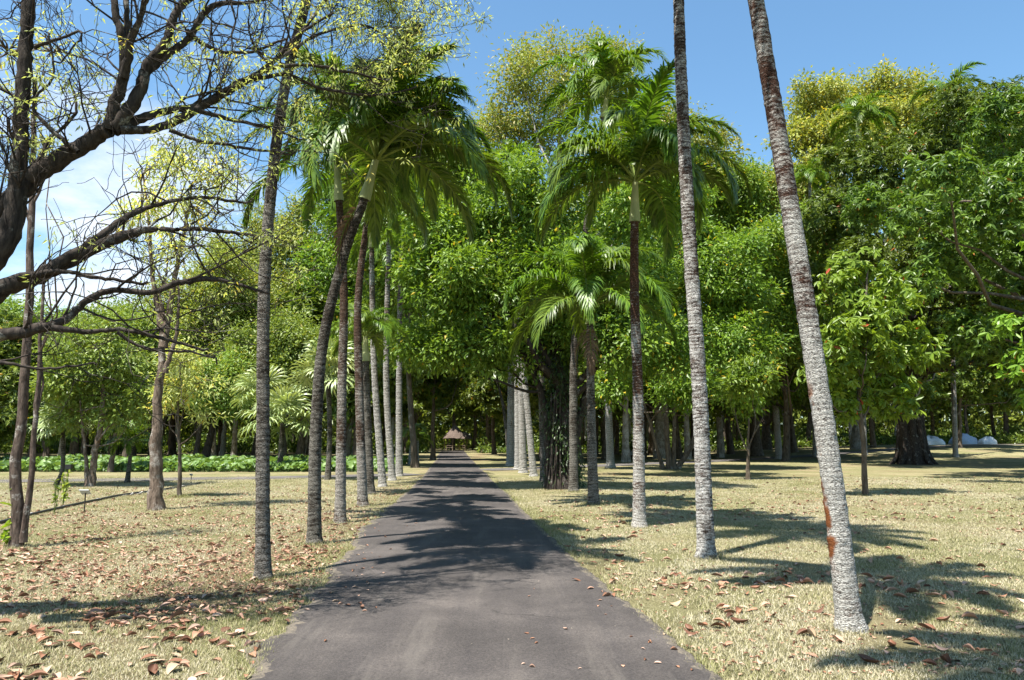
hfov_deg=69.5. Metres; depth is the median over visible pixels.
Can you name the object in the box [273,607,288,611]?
fallen leaf
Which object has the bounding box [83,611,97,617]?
fallen leaf
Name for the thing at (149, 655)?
fallen leaf
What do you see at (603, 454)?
forest tree
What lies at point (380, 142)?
palm tree
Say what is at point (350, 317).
forest tree
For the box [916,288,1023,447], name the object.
broadleaf tree
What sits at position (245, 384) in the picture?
fan palm
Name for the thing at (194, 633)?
fallen leaf
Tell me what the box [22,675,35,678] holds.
fallen leaf
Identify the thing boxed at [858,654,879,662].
fallen leaf
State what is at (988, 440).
covered heap
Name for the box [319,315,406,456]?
forest tree
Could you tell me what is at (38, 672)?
fallen leaf
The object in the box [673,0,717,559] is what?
palm tree
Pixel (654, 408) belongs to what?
forest tree
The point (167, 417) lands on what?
forest tree
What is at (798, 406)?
forest tree
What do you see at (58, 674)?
fallen leaf
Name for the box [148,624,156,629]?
fallen leaf
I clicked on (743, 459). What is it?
side path
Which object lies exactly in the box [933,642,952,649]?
fallen leaf
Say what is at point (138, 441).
broadleaf tree
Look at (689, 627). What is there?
fallen leaf
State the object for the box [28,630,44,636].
fallen leaf
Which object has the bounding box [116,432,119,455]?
forest tree
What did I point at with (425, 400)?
forest tree
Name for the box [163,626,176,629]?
fallen leaf
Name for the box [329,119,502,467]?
broadleaf tree
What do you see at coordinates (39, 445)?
forest tree
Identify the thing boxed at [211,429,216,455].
forest tree
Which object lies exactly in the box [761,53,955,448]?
broadleaf tree
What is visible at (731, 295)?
broadleaf tree
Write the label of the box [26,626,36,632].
fallen leaf
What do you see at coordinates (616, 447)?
forest tree
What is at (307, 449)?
forest tree
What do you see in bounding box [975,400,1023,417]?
forest tree
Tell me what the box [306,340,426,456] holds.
broadleaf tree
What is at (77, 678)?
fallen leaf
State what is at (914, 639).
fallen leaf
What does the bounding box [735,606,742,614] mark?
fallen leaf
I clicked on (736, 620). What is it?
fallen leaf
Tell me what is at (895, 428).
forest tree
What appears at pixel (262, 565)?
palm tree
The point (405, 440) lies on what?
forest tree
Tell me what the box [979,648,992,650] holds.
fallen leaf
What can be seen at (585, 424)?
forest tree
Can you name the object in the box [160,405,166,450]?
forest tree
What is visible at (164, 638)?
fallen leaf
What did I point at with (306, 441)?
forest tree
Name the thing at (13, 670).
fallen leaf
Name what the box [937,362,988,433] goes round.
forest tree
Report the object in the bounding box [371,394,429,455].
forest tree
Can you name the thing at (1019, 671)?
fallen leaf
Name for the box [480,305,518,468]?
palm tree
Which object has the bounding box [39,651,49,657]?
fallen leaf
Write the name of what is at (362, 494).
palm tree
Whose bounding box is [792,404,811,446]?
forest tree
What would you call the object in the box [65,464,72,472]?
black meter box
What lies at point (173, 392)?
sapling
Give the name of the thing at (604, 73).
palm tree
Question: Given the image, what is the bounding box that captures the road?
[244,451,722,679]
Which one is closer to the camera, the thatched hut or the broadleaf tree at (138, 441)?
the broadleaf tree at (138, 441)
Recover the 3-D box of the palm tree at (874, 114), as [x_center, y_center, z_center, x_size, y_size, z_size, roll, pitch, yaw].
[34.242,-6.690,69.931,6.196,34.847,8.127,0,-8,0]
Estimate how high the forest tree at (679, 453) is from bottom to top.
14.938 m
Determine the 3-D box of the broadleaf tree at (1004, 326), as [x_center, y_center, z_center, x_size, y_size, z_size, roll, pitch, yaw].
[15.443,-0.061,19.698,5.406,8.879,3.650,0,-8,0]
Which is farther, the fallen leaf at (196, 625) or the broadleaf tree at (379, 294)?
the broadleaf tree at (379, 294)
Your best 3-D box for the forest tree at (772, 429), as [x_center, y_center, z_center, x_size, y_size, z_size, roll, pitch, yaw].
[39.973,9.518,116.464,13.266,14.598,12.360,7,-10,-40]
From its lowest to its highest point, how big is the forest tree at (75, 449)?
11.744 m
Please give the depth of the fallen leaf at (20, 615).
6.65 m
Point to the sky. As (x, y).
(722, 65)
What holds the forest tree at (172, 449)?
on the lawn ground at (989, 461)
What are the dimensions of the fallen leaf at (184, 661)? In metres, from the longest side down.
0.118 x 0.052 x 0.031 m
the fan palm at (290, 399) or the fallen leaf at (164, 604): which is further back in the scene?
the fan palm at (290, 399)
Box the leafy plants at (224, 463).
[0,453,407,471]
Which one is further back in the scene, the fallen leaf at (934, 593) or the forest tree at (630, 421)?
the forest tree at (630, 421)
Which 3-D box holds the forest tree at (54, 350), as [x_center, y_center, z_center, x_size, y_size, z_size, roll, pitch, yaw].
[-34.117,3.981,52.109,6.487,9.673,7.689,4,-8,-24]
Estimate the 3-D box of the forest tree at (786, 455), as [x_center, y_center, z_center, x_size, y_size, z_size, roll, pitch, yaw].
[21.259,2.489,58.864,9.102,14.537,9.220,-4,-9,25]
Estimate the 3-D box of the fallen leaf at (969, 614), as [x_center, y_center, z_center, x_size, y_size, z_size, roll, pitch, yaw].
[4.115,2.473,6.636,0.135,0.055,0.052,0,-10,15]
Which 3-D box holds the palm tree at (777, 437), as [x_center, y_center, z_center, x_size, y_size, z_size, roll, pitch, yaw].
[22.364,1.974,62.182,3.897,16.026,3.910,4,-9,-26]
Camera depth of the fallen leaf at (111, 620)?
6.48 m
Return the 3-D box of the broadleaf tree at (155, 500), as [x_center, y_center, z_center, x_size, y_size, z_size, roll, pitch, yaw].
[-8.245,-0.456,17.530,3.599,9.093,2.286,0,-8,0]
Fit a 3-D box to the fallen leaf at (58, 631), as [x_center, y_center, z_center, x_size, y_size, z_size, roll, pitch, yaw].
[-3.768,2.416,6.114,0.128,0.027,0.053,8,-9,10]
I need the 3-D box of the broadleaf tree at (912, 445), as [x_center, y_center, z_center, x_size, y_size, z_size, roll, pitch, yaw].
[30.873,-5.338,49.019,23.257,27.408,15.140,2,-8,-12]
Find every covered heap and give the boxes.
[927,435,945,444]
[948,433,977,443]
[977,436,996,443]
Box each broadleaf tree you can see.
[0,11,100,548]
[0,294,89,456]
[0,306,81,451]
[16,301,191,486]
[57,290,215,456]
[84,383,152,471]
[101,139,246,510]
[130,238,292,457]
[179,341,256,457]
[201,188,339,441]
[215,303,337,456]
[281,167,413,440]
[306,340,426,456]
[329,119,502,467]
[374,141,681,489]
[402,307,488,459]
[460,19,741,423]
[468,321,595,416]
[503,111,804,458]
[566,153,796,468]
[595,299,731,457]
[704,150,863,456]
[736,155,831,449]
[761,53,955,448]
[767,303,888,413]
[777,72,1023,464]
[794,246,950,495]
[836,82,1023,379]
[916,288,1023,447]
[978,241,1023,410]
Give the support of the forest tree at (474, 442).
on the lawn ground at (989, 461)
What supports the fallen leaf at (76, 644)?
on the lawn ground at (989, 461)
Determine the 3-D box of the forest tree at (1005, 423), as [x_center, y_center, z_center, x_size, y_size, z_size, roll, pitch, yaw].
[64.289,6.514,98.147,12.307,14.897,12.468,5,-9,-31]
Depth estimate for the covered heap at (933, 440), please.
84.53 m
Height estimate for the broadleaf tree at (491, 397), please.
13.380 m
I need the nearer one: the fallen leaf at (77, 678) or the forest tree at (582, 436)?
the fallen leaf at (77, 678)
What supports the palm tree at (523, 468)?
on the lawn ground at (989, 461)
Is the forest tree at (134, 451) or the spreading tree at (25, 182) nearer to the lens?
the spreading tree at (25, 182)
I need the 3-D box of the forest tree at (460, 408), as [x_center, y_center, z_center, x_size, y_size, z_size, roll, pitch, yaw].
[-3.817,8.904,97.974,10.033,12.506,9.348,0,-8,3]
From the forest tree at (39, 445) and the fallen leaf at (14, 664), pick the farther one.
the forest tree at (39, 445)
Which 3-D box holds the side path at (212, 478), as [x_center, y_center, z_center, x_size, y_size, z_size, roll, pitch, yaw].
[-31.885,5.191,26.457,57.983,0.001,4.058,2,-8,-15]
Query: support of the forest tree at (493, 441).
on the lawn ground at (989, 461)
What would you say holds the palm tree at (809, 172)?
on the lawn ground at (989, 461)
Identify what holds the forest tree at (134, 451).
on the lawn ground at (989, 461)
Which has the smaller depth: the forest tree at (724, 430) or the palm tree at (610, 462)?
the palm tree at (610, 462)
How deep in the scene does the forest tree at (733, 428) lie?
116.35 m
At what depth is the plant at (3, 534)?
11.09 m
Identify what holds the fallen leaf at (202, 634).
on the lawn ground at (989, 461)
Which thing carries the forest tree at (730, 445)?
on the lawn ground at (989, 461)
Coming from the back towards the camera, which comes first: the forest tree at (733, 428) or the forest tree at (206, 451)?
the forest tree at (733, 428)
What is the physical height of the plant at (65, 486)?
0.921 m
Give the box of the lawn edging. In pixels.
[2,483,199,523]
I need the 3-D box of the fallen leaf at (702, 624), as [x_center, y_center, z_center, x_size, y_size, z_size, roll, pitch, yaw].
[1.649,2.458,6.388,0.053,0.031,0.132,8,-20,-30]
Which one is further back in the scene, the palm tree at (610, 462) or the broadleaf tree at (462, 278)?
the palm tree at (610, 462)
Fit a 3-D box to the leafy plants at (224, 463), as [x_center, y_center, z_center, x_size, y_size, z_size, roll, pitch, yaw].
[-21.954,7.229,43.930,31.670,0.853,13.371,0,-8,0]
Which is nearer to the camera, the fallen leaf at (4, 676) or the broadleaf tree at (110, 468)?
the fallen leaf at (4, 676)
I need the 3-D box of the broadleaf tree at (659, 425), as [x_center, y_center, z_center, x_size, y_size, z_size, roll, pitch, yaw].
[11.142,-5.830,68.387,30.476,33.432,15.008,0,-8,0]
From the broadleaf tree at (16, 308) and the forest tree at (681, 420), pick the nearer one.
the broadleaf tree at (16, 308)
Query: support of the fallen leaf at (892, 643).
on the lawn ground at (989, 461)
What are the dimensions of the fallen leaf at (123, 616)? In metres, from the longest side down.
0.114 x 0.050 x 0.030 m
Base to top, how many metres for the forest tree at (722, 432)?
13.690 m
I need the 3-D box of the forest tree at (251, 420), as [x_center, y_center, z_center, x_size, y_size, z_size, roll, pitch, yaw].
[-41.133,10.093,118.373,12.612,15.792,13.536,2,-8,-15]
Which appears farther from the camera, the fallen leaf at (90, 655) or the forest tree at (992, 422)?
the forest tree at (992, 422)
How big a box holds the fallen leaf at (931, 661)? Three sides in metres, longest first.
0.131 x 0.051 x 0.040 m
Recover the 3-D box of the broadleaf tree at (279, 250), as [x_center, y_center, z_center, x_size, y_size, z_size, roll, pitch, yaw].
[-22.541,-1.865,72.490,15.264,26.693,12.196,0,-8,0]
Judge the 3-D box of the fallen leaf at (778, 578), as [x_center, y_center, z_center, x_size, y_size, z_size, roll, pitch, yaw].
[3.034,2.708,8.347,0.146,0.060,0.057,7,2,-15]
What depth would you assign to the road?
6.89 m
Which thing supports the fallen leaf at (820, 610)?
on the lawn ground at (989, 461)
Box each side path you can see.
[0,473,422,481]
[481,444,1023,470]
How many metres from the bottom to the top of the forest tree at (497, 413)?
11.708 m
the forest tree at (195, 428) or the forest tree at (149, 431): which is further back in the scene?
the forest tree at (195, 428)
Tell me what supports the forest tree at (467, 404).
on the lawn ground at (989, 461)
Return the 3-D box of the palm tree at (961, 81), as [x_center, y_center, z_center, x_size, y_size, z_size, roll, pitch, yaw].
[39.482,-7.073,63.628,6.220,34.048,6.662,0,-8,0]
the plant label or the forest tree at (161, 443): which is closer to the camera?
the plant label
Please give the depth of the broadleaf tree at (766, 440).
88.97 m
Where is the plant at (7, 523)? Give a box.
[0,488,11,541]
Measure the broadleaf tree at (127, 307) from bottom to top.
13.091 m
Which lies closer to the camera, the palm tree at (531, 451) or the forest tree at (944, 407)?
the palm tree at (531, 451)
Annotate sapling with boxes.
[138,332,238,495]
[714,347,788,479]
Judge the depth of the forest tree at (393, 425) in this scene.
119.65 m
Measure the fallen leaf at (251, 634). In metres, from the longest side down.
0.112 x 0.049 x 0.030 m
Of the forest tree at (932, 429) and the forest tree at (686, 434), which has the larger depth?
the forest tree at (932, 429)
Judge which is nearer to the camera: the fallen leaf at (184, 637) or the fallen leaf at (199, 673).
the fallen leaf at (199, 673)
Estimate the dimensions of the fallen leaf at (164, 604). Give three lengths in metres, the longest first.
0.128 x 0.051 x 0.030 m
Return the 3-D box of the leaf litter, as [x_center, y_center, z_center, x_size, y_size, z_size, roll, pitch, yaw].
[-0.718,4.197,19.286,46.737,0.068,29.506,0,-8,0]
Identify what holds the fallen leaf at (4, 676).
on the lawn ground at (989, 461)
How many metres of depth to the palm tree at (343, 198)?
15.14 m
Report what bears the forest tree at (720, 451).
on the lawn ground at (989, 461)
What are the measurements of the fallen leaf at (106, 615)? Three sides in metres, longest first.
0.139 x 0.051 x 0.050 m
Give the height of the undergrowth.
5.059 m
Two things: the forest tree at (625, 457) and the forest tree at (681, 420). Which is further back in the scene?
the forest tree at (681, 420)
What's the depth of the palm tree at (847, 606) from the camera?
6.54 m
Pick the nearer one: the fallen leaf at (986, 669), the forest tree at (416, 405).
the fallen leaf at (986, 669)
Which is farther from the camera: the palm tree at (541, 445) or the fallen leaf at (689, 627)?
the palm tree at (541, 445)
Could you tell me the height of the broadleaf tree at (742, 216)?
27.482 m
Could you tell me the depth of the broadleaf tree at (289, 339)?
50.74 m
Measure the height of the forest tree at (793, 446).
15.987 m
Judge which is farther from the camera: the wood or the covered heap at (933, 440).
the wood
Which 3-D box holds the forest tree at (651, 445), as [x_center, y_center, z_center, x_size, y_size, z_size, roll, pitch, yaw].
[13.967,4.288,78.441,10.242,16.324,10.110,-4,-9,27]
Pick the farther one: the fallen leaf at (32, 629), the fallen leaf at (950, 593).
the fallen leaf at (950, 593)
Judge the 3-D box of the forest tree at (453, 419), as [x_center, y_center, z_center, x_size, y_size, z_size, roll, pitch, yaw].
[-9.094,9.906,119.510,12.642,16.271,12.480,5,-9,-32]
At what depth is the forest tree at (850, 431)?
91.92 m
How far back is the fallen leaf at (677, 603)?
7.21 m
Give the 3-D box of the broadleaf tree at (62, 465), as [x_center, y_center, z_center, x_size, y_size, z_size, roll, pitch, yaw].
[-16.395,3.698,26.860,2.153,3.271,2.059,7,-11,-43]
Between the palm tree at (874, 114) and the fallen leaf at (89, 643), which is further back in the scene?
the palm tree at (874, 114)
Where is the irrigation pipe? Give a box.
[0,482,200,523]
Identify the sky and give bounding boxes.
[0,0,1023,430]
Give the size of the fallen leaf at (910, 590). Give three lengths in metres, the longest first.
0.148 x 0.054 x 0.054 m
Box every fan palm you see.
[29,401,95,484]
[227,363,290,456]
[237,380,324,470]
[285,336,354,479]
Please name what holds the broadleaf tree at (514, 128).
on the lawn ground at (989, 461)
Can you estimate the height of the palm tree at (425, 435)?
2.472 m
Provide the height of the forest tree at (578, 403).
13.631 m
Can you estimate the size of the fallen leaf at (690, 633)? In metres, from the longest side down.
0.155 x 0.072 x 0.045 m
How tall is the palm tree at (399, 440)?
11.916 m
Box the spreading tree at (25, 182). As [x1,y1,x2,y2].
[0,0,492,440]
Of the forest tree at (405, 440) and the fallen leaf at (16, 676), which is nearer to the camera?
the fallen leaf at (16, 676)
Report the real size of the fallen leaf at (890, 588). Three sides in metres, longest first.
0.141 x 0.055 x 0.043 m
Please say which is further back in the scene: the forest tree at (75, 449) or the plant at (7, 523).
the forest tree at (75, 449)
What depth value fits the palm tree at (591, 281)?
18.67 m
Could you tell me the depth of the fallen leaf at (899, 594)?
7.58 m
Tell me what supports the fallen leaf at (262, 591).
on the lawn ground at (989, 461)
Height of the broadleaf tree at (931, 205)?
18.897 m
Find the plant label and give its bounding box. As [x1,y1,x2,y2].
[79,490,90,510]
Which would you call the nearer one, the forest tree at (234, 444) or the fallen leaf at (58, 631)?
the fallen leaf at (58, 631)
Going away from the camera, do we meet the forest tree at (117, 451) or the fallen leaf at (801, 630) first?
the fallen leaf at (801, 630)
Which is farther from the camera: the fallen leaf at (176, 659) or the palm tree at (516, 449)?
the palm tree at (516, 449)
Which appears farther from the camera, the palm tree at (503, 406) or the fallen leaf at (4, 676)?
the palm tree at (503, 406)
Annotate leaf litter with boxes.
[0,474,1023,679]
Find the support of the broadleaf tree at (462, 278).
on the lawn ground at (989, 461)
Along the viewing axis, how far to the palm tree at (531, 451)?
33.23 m
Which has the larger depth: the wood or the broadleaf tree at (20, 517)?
the wood
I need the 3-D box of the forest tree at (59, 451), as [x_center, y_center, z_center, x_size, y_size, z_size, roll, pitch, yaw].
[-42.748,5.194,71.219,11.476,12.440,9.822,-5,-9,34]
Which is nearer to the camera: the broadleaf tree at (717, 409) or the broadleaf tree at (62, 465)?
the broadleaf tree at (62, 465)
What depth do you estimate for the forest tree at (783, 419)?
85.64 m
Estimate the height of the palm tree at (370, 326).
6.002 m
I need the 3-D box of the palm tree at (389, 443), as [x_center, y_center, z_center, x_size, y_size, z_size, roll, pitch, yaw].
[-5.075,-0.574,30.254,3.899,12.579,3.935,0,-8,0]
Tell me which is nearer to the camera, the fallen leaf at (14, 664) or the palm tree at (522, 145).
the fallen leaf at (14, 664)
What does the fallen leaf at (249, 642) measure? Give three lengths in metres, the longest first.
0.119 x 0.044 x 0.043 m
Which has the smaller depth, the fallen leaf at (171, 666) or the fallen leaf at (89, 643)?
the fallen leaf at (171, 666)
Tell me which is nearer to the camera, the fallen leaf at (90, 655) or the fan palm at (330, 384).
the fallen leaf at (90, 655)
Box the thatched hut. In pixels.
[443,423,472,450]
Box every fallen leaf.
[0,618,11,622]
[0,674,14,678]
[7,662,22,668]
[11,668,22,674]
[12,669,19,679]
[17,613,26,618]
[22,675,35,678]
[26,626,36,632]
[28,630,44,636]
[29,669,48,675]
[36,636,53,642]
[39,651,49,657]
[41,665,51,671]
[51,629,63,634]
[52,672,61,677]
[60,597,68,602]
[67,642,80,648]
[69,676,86,679]
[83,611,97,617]
[83,642,94,646]
[83,653,95,658]
[88,608,100,611]
[102,611,116,619]
[104,619,118,623]
[114,620,129,623]
[117,614,129,617]
[140,654,158,659]
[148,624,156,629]
[148,659,162,662]
[148,664,157,675]
[159,602,171,607]
[161,636,172,641]
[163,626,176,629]
[166,662,180,673]
[167,658,182,661]
[170,609,184,619]
[178,635,193,641]
[179,659,188,664]
[187,623,204,630]
[192,631,202,637]
[193,671,208,676]
[197,630,208,636]
[209,636,219,642]
[216,638,230,645]
[221,627,230,631]
[227,631,238,635]
[243,640,254,646]
[247,631,256,636]
[258,589,268,594]
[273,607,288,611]
[670,600,680,605]
[682,626,699,634]
[685,623,692,630]
[697,622,707,625]
[710,622,725,627]
[730,617,748,622]
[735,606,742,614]
[775,576,784,581]
[796,628,806,634]
[803,577,813,582]
[807,628,815,635]
[811,605,823,612]
[832,635,843,641]
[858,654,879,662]
[885,587,898,590]
[887,639,895,646]
[893,592,906,597]
[902,637,921,645]
[905,587,919,592]
[918,623,935,629]
[922,658,938,666]
[926,592,940,594]
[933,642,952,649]
[935,615,950,620]
[940,653,951,665]
[945,591,953,597]
[961,611,977,618]
[962,643,975,651]
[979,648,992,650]
[980,667,994,674]
[995,609,1007,613]
[1016,667,1023,674]
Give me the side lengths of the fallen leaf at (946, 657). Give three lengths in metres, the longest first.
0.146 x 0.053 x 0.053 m
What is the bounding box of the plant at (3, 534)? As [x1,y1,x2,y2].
[0,529,9,543]
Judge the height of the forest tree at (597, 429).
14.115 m
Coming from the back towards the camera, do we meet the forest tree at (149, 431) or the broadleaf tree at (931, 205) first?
the forest tree at (149, 431)
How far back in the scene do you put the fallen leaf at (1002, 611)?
6.82 m
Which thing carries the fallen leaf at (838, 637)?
on the lawn ground at (989, 461)
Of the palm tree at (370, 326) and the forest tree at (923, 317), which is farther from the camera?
the forest tree at (923, 317)
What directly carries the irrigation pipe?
on the lawn ground at (989, 461)
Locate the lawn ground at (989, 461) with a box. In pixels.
[0,443,1023,679]
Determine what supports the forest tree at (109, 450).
on the lawn ground at (989, 461)
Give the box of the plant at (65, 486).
[59,469,70,504]
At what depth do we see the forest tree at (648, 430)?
94.04 m
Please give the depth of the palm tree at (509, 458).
46.75 m
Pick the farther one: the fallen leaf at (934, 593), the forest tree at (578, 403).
the forest tree at (578, 403)
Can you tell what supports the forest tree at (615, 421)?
on the lawn ground at (989, 461)
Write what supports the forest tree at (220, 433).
on the lawn ground at (989, 461)
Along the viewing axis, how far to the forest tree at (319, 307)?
61.71 m
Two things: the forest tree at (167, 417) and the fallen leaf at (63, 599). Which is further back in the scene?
the forest tree at (167, 417)
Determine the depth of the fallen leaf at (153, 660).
5.34 m
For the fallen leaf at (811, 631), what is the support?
on the lawn ground at (989, 461)
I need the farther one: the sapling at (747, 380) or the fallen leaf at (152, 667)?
the sapling at (747, 380)
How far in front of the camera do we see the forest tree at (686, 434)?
61.48 m
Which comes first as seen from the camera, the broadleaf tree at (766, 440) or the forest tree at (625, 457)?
the forest tree at (625, 457)
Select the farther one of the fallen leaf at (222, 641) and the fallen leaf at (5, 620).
the fallen leaf at (5, 620)
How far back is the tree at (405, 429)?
49.30 m
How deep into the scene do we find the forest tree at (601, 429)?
95.29 m
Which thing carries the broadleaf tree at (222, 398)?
on the lawn ground at (989, 461)
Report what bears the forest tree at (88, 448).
on the lawn ground at (989, 461)
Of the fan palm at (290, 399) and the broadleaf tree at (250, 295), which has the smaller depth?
the fan palm at (290, 399)
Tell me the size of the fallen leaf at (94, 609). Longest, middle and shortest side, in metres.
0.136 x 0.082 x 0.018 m
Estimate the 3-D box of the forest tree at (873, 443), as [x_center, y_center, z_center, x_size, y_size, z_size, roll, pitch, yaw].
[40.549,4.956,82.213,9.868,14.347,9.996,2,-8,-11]
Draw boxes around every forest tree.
[30,332,72,388]
[36,436,41,452]
[57,397,75,455]
[68,441,72,453]
[70,382,87,457]
[73,392,91,455]
[76,322,182,455]
[108,433,112,453]
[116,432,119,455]
[147,401,172,455]
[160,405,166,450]
[162,318,245,457]
[164,408,189,452]
[167,318,212,454]
[180,400,255,453]
[193,420,196,436]
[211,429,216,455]
[230,416,237,455]
[237,284,339,457]
[239,408,281,437]
[244,316,271,456]
[270,390,352,454]
[305,401,323,453]
[318,293,421,454]
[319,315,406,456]
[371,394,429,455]
[392,416,395,439]
[403,388,427,452]
[413,386,452,429]
[446,378,458,449]
[448,373,502,445]
[459,386,490,450]
[461,376,496,454]
[471,414,476,449]
[473,377,538,422]
[527,302,655,461]
[578,405,586,452]
[579,395,647,442]
[584,409,586,440]
[595,302,686,461]
[595,367,656,459]
[596,416,598,455]
[598,413,601,450]
[614,413,619,454]
[621,410,632,439]
[647,313,712,459]
[647,395,690,415]
[647,399,655,455]
[647,417,654,452]
[648,413,709,438]
[652,299,714,458]
[668,378,730,455]
[702,306,724,457]
[721,410,724,452]
[721,411,740,437]
[722,411,725,441]
[725,416,734,453]
[734,406,794,434]
[735,409,738,449]
[751,279,829,460]
[768,404,793,436]
[788,327,877,457]
[790,404,798,452]
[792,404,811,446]
[833,293,967,396]
[848,412,851,444]
[868,382,891,447]
[889,383,896,443]
[930,399,948,434]
[932,396,971,415]
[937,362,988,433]
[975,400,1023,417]
[985,399,998,443]
[1003,400,1010,442]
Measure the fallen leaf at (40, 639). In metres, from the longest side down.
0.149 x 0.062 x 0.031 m
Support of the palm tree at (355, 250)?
on the lawn ground at (989, 461)
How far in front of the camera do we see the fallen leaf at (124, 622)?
6.41 m
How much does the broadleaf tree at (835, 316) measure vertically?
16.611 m
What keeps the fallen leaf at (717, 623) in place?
on the lawn ground at (989, 461)
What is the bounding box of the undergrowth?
[0,420,1023,452]
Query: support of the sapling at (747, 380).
on the lawn ground at (989, 461)
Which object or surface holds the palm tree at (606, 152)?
on the lawn ground at (989, 461)
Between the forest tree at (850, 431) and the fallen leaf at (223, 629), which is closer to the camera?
the fallen leaf at (223, 629)
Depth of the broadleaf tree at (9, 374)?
41.02 m
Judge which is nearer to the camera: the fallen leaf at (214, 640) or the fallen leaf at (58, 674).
the fallen leaf at (58, 674)
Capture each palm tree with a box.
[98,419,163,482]
[238,54,428,523]
[253,0,310,580]
[259,20,517,545]
[311,303,411,494]
[315,192,419,486]
[328,159,439,506]
[354,192,425,480]
[365,230,436,475]
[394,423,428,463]
[405,429,433,463]
[470,367,506,452]
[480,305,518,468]
[483,303,513,465]
[485,250,537,475]
[489,138,543,464]
[491,275,528,472]
[499,232,679,504]
[500,232,573,481]
[526,59,754,527]
[528,33,676,491]
[604,316,615,467]
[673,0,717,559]
[747,0,868,633]
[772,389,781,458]
[793,157,836,456]
[828,90,901,454]
[908,60,985,456]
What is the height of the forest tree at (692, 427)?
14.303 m
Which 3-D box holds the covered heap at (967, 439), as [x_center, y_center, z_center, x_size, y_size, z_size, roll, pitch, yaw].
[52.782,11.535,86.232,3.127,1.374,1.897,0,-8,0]
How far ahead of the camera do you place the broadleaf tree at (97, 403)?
25.84 m
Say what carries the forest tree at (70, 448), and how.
on the lawn ground at (989, 461)
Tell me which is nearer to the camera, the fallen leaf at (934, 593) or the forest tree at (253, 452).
the fallen leaf at (934, 593)
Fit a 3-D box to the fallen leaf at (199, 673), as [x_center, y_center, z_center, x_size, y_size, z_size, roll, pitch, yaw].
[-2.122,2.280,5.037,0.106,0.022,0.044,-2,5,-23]
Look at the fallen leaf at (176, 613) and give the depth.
6.67 m
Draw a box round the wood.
[27,182,1023,449]
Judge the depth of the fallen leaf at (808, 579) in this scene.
8.31 m
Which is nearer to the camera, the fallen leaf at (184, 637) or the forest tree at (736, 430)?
the fallen leaf at (184, 637)
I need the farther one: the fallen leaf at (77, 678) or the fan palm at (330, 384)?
the fan palm at (330, 384)
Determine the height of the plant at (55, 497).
0.788 m
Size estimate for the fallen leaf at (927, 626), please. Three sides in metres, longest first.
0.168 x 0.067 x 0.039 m
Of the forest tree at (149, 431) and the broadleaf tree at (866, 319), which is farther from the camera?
the forest tree at (149, 431)
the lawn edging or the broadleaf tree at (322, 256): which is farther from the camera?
the broadleaf tree at (322, 256)
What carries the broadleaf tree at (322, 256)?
on the lawn ground at (989, 461)
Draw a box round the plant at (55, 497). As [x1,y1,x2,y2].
[51,479,60,512]
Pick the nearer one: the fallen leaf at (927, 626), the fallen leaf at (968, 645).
the fallen leaf at (968, 645)
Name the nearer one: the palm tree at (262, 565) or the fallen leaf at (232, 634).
the fallen leaf at (232, 634)
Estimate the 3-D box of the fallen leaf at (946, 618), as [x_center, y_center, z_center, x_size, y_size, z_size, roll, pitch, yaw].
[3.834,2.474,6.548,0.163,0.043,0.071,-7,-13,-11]
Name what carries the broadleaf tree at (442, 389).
on the lawn ground at (989, 461)
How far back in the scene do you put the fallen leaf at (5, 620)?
6.48 m

